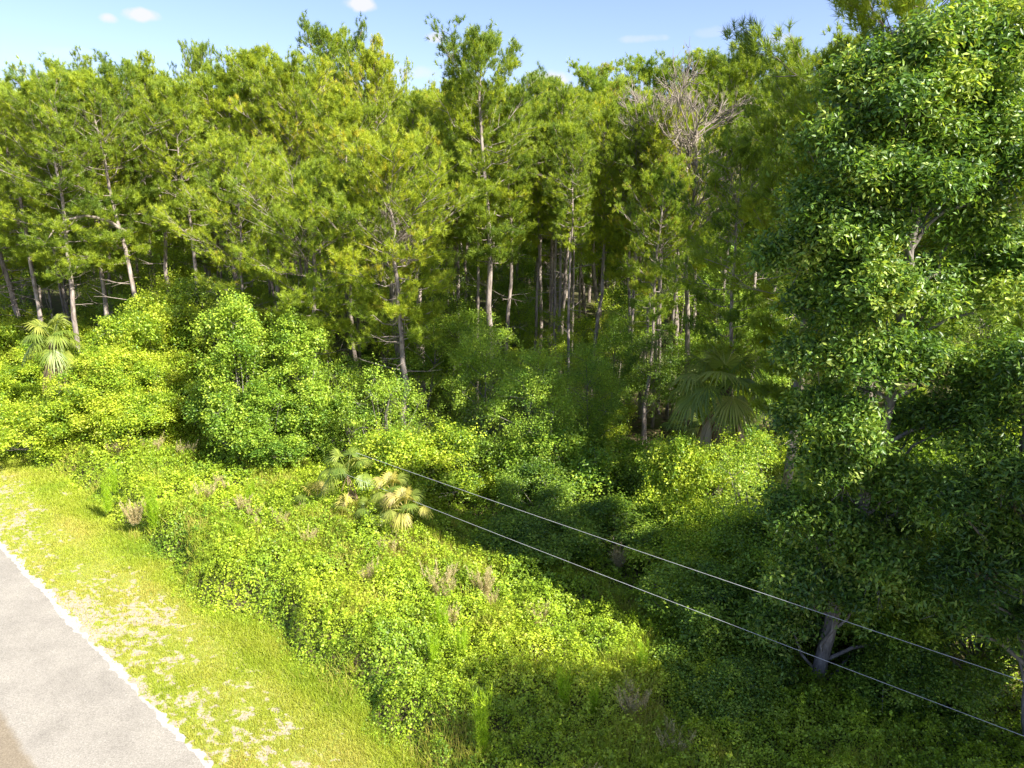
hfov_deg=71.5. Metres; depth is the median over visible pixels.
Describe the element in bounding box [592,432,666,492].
shrub
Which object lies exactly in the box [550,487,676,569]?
shrub
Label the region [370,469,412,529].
palmetto
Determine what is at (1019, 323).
pine tree
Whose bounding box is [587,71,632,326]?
pine tree
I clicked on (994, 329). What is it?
broadleaf tree
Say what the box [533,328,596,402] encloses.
broadleaf tree
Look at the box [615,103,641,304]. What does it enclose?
pine tree
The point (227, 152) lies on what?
pine tree
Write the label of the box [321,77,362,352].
pine tree
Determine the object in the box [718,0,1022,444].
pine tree
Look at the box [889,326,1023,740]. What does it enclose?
glossy leaved tree
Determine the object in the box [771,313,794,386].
broadleaf tree
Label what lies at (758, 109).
pine tree
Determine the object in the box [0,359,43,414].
vine mound
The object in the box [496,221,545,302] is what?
broadleaf tree
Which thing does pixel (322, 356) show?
broadleaf tree
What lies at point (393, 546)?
dry grass clump
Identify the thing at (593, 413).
broadleaf tree
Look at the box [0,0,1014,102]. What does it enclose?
sky
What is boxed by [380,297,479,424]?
broadleaf tree
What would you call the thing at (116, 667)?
road shoulder
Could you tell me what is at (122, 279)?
broadleaf tree
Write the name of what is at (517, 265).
pine tree
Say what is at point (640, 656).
feathery weed
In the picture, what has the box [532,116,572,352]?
pine tree
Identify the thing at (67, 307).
pine tree
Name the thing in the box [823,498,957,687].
vine mound
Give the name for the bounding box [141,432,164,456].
dry grass clump
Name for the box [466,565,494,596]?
dry grass clump
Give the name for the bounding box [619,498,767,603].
shrub
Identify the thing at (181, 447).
dry grass clump
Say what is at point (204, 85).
pine tree
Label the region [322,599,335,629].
feathery weed
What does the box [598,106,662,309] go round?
pine tree
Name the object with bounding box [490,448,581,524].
shrub
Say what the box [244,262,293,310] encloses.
broadleaf tree
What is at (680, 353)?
broadleaf tree
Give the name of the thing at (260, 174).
pine tree
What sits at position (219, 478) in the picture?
dry grass clump
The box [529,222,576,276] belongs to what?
broadleaf tree
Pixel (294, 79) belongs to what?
pine tree
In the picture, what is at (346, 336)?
pine tree
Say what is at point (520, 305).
broadleaf tree
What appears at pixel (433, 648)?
feathery weed
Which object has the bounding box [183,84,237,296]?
pine tree
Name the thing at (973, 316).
broadleaf tree
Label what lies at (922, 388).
shrub
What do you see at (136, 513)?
dry grass clump
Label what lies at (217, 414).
vine mound
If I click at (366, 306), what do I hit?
broadleaf tree
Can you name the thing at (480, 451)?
shrub
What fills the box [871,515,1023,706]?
shrub
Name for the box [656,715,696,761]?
dry grass clump
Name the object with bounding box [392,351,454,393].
shrub
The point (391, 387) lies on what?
shrub
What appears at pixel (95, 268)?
pine tree
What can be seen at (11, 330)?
vine mound
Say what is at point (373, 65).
pine tree
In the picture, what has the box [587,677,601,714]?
feathery weed
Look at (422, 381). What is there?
broken trunk
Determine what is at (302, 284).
broadleaf tree
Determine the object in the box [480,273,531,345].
broadleaf tree
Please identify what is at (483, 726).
feathery weed
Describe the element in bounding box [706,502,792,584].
shrub
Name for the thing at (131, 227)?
pine tree
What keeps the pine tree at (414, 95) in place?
on the ground at (635, 425)
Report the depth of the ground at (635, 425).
23.77 m
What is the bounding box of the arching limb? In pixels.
[44,214,123,245]
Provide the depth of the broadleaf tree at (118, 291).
55.19 m
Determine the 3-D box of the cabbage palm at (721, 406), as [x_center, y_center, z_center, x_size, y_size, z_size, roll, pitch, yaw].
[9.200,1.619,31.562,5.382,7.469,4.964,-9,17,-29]
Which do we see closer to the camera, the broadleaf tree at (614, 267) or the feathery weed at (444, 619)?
the feathery weed at (444, 619)
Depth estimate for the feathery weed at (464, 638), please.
20.90 m
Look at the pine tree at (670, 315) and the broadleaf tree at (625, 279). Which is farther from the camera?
the broadleaf tree at (625, 279)
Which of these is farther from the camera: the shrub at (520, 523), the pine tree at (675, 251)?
the pine tree at (675, 251)
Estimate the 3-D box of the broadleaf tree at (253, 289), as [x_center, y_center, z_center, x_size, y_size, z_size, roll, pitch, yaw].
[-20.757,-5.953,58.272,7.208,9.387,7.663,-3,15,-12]
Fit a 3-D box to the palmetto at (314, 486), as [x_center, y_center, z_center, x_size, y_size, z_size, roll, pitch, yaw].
[-8.411,5.425,30.699,2.172,3.030,2.287,13,20,41]
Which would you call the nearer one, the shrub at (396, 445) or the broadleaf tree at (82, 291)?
the shrub at (396, 445)
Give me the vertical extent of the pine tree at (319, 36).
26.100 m
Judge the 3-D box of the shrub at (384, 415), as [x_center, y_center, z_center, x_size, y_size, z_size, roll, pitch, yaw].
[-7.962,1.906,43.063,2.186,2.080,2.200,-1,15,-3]
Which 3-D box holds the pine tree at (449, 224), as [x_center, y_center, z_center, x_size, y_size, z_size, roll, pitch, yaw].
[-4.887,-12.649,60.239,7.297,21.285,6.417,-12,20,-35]
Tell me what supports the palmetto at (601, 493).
on the ground at (635, 425)
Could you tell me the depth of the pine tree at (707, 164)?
52.69 m
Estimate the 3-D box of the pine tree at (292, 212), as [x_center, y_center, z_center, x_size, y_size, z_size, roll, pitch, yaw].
[-10.489,-4.093,37.705,7.674,16.426,8.904,0,15,-2]
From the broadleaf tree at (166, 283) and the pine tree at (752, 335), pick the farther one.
the broadleaf tree at (166, 283)
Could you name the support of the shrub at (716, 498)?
on the ground at (635, 425)
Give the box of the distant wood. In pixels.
[13,196,1019,283]
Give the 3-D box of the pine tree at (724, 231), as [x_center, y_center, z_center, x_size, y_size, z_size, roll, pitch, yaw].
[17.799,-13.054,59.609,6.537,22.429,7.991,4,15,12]
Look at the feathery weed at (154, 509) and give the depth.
29.34 m
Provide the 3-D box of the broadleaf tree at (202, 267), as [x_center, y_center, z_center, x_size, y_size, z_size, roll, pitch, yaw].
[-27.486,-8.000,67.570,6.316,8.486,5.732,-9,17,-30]
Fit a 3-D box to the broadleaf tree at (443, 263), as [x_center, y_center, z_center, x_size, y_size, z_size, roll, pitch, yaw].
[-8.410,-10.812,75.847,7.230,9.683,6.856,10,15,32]
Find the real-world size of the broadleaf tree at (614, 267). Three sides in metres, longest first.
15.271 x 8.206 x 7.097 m
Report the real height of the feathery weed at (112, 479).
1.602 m
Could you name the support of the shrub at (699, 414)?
on the ground at (635, 425)
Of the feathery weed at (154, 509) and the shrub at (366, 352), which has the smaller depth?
the feathery weed at (154, 509)
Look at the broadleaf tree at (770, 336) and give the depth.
40.53 m
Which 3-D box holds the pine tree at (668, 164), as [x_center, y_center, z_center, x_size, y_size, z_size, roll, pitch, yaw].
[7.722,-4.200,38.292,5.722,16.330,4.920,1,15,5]
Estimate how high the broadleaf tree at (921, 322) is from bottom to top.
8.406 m
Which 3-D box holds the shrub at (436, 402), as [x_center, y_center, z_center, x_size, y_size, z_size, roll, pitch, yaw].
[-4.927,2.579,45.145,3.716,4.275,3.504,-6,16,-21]
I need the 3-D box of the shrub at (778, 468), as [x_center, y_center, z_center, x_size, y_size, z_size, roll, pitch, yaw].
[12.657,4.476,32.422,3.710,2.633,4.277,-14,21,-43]
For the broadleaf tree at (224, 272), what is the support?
on the ground at (635, 425)
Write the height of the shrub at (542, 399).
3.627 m
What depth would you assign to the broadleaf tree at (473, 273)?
60.06 m
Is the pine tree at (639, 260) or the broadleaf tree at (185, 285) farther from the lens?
the pine tree at (639, 260)
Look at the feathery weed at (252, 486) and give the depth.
33.20 m
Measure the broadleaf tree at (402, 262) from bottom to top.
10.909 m
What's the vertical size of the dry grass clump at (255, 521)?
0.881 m
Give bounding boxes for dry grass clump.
[104,434,132,461]
[119,495,146,525]
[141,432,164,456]
[176,440,196,460]
[193,477,218,503]
[213,474,221,483]
[232,493,252,513]
[242,516,261,533]
[247,504,264,518]
[271,507,289,533]
[297,525,320,547]
[358,555,385,588]
[373,528,399,555]
[417,559,457,604]
[441,602,460,625]
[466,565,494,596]
[483,588,498,605]
[523,600,552,629]
[608,540,629,566]
[614,676,652,718]
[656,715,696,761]
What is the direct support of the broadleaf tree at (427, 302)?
on the ground at (635, 425)
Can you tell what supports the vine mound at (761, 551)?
on the ground at (635, 425)
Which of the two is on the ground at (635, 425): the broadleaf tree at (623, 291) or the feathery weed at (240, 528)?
the broadleaf tree at (623, 291)
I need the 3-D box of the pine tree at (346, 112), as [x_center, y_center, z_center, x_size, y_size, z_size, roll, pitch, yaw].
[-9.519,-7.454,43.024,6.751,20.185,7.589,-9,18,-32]
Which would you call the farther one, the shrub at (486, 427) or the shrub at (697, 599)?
the shrub at (486, 427)
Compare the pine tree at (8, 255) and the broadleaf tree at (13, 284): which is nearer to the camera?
the pine tree at (8, 255)
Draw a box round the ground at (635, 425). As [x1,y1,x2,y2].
[5,207,1023,767]
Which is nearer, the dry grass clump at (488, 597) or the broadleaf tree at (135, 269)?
the dry grass clump at (488, 597)
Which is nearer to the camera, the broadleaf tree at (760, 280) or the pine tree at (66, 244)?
the pine tree at (66, 244)
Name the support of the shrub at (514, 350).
on the ground at (635, 425)
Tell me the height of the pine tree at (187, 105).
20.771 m
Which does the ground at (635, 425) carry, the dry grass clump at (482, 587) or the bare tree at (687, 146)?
the bare tree at (687, 146)
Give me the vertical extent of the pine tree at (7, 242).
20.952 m
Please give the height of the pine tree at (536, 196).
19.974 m
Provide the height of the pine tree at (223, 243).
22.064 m
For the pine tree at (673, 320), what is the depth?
41.08 m
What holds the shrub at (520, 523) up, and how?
on the ground at (635, 425)
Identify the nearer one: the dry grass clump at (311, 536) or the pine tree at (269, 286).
the dry grass clump at (311, 536)
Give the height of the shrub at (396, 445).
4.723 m
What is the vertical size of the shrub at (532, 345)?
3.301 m
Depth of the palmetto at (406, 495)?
26.48 m
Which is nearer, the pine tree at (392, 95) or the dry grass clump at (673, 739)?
the dry grass clump at (673, 739)
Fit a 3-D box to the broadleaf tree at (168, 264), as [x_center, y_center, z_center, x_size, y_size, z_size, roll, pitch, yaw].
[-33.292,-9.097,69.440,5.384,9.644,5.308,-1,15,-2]
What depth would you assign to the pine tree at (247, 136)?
44.85 m
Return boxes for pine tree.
[0,44,157,318]
[0,65,137,353]
[0,79,76,341]
[0,110,80,327]
[0,192,17,304]
[7,108,75,323]
[8,223,46,315]
[9,91,88,321]
[12,59,189,348]
[13,172,25,309]
[46,77,123,315]
[63,48,213,295]
[64,83,138,320]
[75,200,99,314]
[84,93,158,345]
[112,122,172,292]
[118,76,225,305]
[139,87,234,295]
[148,112,234,308]
[149,126,299,374]
[152,61,277,308]
[167,38,228,303]
[169,95,216,360]
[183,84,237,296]
[183,94,236,283]
[194,41,326,310]
[198,207,238,269]
[214,142,379,442]
[218,45,373,390]
[229,100,290,362]
[231,90,302,305]
[232,86,334,289]
[242,121,296,334]
[251,103,320,353]
[277,98,341,384]
[278,8,369,368]
[279,82,401,402]
[288,112,499,425]
[316,66,365,338]
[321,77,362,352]
[329,32,417,374]
[331,100,373,377]
[339,109,394,382]
[354,83,428,338]
[359,74,429,328]
[372,81,463,386]
[380,93,451,413]
[401,71,508,385]
[421,11,549,429]
[424,115,469,294]
[428,133,470,386]
[445,175,473,315]
[446,211,497,301]
[447,81,512,400]
[449,119,499,363]
[462,78,558,404]
[463,87,523,397]
[484,187,517,327]
[488,70,580,366]
[492,201,500,304]
[498,116,534,340]
[501,96,566,370]
[509,144,579,341]
[511,137,559,321]
[524,109,586,400]
[528,74,614,382]
[529,77,597,399]
[531,95,572,391]
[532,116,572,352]
[541,114,601,400]
[544,234,584,296]
[545,99,647,402]
[549,208,596,327]
[550,114,602,364]
[560,56,637,358]
[575,104,603,350]
[581,269,586,314]
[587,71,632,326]
[587,274,591,302]
[588,124,671,415]
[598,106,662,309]
[601,44,715,357]
[607,95,667,420]
[610,147,720,444]
[614,84,654,363]
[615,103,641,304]
[620,97,706,427]
[635,102,687,413]
[643,115,734,377]
[647,116,794,488]
[650,107,729,418]
[651,45,745,342]
[651,80,729,354]
[664,88,710,349]
[677,124,711,360]
[680,66,943,489]
[685,39,810,341]
[695,272,796,439]
[697,71,759,322]
[710,98,766,333]
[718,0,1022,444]
[720,79,787,287]
[729,17,883,388]
[731,46,820,380]
[960,0,1023,342]
[975,194,1022,336]
[982,89,1023,334]
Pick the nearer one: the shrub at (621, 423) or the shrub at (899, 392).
the shrub at (621, 423)
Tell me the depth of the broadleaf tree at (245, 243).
86.98 m
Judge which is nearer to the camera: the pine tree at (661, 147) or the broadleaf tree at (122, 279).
the pine tree at (661, 147)
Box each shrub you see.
[0,281,34,321]
[0,386,100,464]
[67,305,114,326]
[301,418,371,464]
[306,347,369,456]
[321,338,349,372]
[334,351,445,485]
[338,414,486,513]
[349,346,381,367]
[368,358,408,380]
[368,401,395,428]
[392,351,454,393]
[393,422,451,490]
[396,376,447,408]
[407,412,443,430]
[414,407,504,509]
[428,357,463,390]
[449,394,509,465]
[451,381,484,410]
[459,499,605,597]
[462,457,515,505]
[475,414,626,508]
[485,394,559,467]
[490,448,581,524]
[494,376,528,407]
[500,347,527,375]
[517,323,547,352]
[519,369,572,414]
[534,422,622,477]
[541,395,615,448]
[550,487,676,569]
[564,370,606,410]
[574,309,610,344]
[575,340,623,383]
[588,399,641,440]
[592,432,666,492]
[600,462,660,503]
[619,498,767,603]
[628,416,770,539]
[632,354,672,383]
[632,548,791,664]
[647,358,694,405]
[648,629,806,757]
[657,434,702,470]
[671,567,801,683]
[673,310,717,340]
[686,483,763,535]
[688,437,786,557]
[690,402,745,425]
[694,377,770,434]
[700,418,781,479]
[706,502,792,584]
[751,430,808,476]
[755,454,797,492]
[782,435,889,454]
[794,535,964,651]
[828,622,1014,763]
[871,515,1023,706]
[879,386,915,404]
[898,384,928,398]
[969,415,1021,442]
[998,435,1019,475]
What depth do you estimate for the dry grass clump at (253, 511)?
29.88 m
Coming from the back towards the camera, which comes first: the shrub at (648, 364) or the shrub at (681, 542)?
the shrub at (648, 364)
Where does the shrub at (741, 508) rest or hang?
on the ground at (635, 425)
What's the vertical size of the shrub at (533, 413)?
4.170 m
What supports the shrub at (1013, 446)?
on the ground at (635, 425)
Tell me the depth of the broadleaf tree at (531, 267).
69.83 m
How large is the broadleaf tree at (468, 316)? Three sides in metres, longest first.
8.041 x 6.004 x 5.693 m
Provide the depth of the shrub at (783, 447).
35.87 m
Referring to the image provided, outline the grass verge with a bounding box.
[0,457,406,767]
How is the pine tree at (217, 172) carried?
on the ground at (635, 425)
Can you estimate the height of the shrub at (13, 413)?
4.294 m
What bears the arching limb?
attached to the pine tree at (97, 92)
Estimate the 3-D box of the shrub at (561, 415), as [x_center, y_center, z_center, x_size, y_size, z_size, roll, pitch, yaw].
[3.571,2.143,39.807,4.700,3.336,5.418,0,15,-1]
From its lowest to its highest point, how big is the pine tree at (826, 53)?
21.681 m
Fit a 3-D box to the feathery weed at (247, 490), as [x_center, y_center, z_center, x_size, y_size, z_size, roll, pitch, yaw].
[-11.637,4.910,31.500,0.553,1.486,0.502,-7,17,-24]
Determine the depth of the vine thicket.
21.75 m
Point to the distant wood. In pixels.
(400, 244)
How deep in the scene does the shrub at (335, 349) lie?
55.62 m
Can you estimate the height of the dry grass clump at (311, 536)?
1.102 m
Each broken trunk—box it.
[388,232,411,423]
[419,286,425,411]
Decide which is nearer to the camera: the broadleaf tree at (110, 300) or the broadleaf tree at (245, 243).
the broadleaf tree at (110, 300)
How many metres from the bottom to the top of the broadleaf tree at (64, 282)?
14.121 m
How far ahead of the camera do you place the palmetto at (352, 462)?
29.19 m
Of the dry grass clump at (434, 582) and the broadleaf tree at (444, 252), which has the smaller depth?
the dry grass clump at (434, 582)
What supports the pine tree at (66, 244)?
on the ground at (635, 425)
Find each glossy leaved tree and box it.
[727,0,1023,708]
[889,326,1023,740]
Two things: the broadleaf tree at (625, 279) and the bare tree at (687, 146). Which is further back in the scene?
the broadleaf tree at (625, 279)
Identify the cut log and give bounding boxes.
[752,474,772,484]
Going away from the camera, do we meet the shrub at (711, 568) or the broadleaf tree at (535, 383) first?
the shrub at (711, 568)
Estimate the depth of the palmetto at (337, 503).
28.38 m
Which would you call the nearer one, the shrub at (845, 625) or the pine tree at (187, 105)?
the shrub at (845, 625)
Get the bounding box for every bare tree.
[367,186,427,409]
[596,40,710,418]
[645,49,762,432]
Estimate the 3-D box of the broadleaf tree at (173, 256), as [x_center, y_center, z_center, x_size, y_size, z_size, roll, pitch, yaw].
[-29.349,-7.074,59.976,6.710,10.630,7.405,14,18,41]
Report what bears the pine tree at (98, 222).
on the ground at (635, 425)
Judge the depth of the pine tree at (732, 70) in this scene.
49.70 m
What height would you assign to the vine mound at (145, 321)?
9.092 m
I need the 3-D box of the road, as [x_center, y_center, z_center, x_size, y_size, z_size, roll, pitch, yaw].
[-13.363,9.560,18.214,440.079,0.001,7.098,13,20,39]
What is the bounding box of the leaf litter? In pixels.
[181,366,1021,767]
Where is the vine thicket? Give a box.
[0,369,1023,767]
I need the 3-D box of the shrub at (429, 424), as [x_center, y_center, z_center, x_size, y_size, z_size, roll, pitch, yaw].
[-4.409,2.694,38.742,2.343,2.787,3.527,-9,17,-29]
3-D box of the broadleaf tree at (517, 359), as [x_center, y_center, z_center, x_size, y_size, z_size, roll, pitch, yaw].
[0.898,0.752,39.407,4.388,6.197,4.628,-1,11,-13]
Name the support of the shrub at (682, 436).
on the ground at (635, 425)
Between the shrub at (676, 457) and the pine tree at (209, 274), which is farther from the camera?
the pine tree at (209, 274)
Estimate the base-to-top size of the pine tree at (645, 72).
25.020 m
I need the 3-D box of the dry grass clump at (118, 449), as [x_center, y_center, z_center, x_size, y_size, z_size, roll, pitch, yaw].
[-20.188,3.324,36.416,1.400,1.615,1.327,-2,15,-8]
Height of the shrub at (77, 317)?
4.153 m
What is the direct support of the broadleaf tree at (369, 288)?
on the ground at (635, 425)
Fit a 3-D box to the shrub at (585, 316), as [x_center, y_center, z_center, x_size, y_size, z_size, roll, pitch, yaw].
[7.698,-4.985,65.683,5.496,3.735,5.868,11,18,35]
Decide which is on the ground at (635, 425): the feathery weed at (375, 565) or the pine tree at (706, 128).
the pine tree at (706, 128)
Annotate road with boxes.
[0,549,204,767]
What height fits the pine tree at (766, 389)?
18.391 m
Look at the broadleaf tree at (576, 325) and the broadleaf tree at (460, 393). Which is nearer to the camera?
the broadleaf tree at (460, 393)
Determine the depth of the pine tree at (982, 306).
62.09 m
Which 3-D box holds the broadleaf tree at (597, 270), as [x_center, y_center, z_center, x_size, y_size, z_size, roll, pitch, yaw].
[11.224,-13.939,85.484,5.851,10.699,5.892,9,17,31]
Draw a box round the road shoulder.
[0,541,213,767]
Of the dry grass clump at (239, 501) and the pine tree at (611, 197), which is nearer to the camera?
the dry grass clump at (239, 501)
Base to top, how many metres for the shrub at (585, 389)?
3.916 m
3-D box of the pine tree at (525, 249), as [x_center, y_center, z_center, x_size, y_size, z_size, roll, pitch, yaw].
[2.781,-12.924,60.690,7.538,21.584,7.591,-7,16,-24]
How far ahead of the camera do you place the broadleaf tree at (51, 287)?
61.81 m
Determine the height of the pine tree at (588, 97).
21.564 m
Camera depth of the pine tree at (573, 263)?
48.53 m
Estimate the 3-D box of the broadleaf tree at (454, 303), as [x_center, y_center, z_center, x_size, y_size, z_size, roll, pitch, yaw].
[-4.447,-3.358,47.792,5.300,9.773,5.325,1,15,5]
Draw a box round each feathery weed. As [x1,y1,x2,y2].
[96,471,112,513]
[104,463,117,493]
[140,479,160,530]
[233,519,244,546]
[244,479,253,502]
[249,477,254,490]
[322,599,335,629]
[372,555,384,587]
[426,623,442,665]
[431,587,451,640]
[453,618,471,665]
[466,679,493,757]
[553,657,575,711]
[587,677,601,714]
[632,637,650,679]
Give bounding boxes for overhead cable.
[351,476,1022,735]
[358,453,1021,680]
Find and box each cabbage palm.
[21,313,86,398]
[661,341,771,496]
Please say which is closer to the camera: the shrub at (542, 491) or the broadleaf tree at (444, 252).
the shrub at (542, 491)
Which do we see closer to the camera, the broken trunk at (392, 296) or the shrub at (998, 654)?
the shrub at (998, 654)
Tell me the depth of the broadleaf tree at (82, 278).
79.95 m
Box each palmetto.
[293,480,338,511]
[316,446,374,517]
[326,491,371,537]
[352,496,389,536]
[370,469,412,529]
[379,486,432,551]
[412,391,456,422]
[593,486,611,499]
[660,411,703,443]
[768,471,796,492]
[959,514,1020,583]
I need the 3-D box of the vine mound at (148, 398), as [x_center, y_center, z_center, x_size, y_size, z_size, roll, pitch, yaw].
[-21.080,0.791,38.839,8.697,6.494,8.926,8,17,27]
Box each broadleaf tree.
[0,232,48,308]
[0,235,65,296]
[4,230,62,293]
[9,214,76,317]
[48,220,94,309]
[65,280,122,331]
[66,228,120,303]
[66,247,153,318]
[78,248,159,314]
[90,292,129,332]
[110,215,162,291]
[116,239,197,303]
[116,249,152,289]
[142,265,209,307]
[145,196,200,269]
[149,245,192,288]
[162,272,227,378]
[191,291,224,355]
[197,259,239,297]
[204,271,233,302]
[216,259,285,338]
[225,228,286,253]
[241,334,283,390]
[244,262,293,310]
[261,299,344,387]
[263,272,330,314]
[276,271,338,347]
[287,227,373,333]
[296,230,377,360]
[328,354,401,438]
[337,268,388,344]
[342,264,386,344]
[361,286,429,371]
[372,279,428,347]
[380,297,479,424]
[384,238,423,289]
[387,212,452,302]
[398,285,449,349]
[413,245,453,278]
[422,261,483,399]
[430,315,526,460]
[437,302,501,389]
[438,301,526,422]
[448,239,486,305]
[459,247,493,303]
[469,338,596,479]
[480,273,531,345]
[481,246,546,329]
[492,344,565,430]
[494,284,549,363]
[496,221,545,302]
[509,292,558,352]
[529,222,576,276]
[530,250,577,323]
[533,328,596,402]
[537,303,609,372]
[548,333,631,450]
[556,250,599,308]
[562,213,632,327]
[577,239,623,310]
[586,282,651,377]
[586,302,646,422]
[591,282,661,406]
[602,284,664,338]
[605,253,638,286]
[606,256,649,314]
[608,323,684,442]
[638,334,717,428]
[651,255,672,341]
[655,259,691,320]
[661,268,748,377]
[682,210,749,337]
[718,222,770,298]
[741,293,807,432]
[768,274,793,324]
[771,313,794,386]
[794,319,862,395]
[878,311,958,403]
[923,288,1023,380]
[928,293,979,343]
[956,313,1023,344]
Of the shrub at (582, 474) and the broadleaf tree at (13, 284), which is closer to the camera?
the shrub at (582, 474)
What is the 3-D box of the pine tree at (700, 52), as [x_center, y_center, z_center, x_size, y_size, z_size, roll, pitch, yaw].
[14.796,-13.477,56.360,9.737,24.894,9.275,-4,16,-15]
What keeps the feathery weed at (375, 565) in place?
in the vine thicket
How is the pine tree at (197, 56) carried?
on the ground at (635, 425)
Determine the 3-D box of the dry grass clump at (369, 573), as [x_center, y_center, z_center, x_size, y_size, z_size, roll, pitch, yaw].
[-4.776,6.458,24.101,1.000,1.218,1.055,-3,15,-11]
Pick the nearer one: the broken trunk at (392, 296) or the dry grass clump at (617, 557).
the dry grass clump at (617, 557)
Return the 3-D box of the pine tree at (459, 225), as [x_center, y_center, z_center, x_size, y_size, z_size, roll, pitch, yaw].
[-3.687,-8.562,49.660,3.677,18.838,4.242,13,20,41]
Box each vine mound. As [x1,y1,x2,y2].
[0,302,53,383]
[0,316,115,400]
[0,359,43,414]
[21,340,198,457]
[64,279,222,415]
[178,284,287,467]
[224,373,312,476]
[248,301,359,462]
[739,422,906,669]
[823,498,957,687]
[870,389,983,559]
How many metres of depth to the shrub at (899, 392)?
45.19 m
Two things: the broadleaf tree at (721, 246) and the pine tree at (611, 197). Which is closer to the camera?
the pine tree at (611, 197)
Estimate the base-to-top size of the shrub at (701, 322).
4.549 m
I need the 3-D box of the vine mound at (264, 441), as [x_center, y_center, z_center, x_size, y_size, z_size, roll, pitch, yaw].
[-12.148,2.167,35.656,4.468,5.423,5.368,-6,16,-22]
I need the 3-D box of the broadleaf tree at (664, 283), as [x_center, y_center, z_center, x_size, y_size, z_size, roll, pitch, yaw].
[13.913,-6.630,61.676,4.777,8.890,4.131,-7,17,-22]
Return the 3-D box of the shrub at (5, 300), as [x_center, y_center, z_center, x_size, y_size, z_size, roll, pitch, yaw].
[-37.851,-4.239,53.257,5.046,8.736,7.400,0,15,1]
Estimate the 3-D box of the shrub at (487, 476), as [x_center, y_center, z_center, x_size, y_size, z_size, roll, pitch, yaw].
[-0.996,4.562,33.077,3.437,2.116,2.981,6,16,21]
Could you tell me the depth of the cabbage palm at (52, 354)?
38.38 m
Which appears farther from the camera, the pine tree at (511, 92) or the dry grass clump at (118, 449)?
the pine tree at (511, 92)
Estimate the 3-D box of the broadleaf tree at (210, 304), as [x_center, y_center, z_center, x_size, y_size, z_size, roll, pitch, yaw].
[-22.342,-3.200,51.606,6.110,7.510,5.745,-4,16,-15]
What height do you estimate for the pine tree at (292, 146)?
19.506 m
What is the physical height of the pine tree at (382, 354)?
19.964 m
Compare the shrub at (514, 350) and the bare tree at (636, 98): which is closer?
the bare tree at (636, 98)
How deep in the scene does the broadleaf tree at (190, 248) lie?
76.68 m
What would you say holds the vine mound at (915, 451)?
on the ground at (635, 425)
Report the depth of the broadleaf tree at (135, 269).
72.16 m
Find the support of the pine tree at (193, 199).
on the ground at (635, 425)
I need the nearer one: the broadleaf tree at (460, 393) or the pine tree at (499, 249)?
the broadleaf tree at (460, 393)
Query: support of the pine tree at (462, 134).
on the ground at (635, 425)
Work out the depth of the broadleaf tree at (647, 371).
38.34 m
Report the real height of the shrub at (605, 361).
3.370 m
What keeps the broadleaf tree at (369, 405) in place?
on the ground at (635, 425)
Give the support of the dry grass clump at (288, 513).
in the vine thicket
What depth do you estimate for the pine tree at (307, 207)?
47.74 m
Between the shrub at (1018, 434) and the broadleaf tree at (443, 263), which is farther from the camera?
the broadleaf tree at (443, 263)
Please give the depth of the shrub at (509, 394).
46.85 m
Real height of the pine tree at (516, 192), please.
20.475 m
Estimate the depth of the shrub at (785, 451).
34.55 m
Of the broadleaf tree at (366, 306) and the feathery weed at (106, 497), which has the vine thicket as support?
the feathery weed at (106, 497)
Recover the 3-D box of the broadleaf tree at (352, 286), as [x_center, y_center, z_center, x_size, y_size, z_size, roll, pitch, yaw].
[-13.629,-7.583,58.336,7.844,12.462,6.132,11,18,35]
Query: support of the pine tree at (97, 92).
on the ground at (635, 425)
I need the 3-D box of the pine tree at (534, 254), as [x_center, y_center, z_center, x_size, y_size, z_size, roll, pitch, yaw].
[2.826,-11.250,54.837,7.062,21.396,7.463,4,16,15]
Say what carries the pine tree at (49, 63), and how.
on the ground at (635, 425)
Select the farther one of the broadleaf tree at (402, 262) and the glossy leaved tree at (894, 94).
the broadleaf tree at (402, 262)
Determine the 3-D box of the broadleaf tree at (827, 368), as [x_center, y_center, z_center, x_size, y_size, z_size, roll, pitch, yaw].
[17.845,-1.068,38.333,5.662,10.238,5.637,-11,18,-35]
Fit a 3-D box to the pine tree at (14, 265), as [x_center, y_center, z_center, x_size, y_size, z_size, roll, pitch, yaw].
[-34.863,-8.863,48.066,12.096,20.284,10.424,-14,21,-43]
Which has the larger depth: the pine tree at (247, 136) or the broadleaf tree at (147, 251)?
the broadleaf tree at (147, 251)
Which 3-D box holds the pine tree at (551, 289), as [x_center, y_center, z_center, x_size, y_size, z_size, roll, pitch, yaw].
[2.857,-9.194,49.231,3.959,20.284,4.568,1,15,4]
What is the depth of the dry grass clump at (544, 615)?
22.54 m
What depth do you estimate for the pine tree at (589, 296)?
94.04 m
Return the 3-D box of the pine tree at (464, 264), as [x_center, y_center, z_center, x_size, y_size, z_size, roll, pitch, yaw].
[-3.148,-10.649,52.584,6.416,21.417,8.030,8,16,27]
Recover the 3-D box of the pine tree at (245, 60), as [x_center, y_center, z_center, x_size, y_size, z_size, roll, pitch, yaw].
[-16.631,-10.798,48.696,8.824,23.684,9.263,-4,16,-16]
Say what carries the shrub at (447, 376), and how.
on the ground at (635, 425)
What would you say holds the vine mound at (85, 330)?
on the ground at (635, 425)
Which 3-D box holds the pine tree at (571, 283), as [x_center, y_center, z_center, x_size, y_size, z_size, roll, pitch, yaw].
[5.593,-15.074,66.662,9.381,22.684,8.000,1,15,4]
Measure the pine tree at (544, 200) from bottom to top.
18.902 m
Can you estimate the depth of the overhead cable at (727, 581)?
18.09 m
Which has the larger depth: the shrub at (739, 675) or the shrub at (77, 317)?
the shrub at (77, 317)
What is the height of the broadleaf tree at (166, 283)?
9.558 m

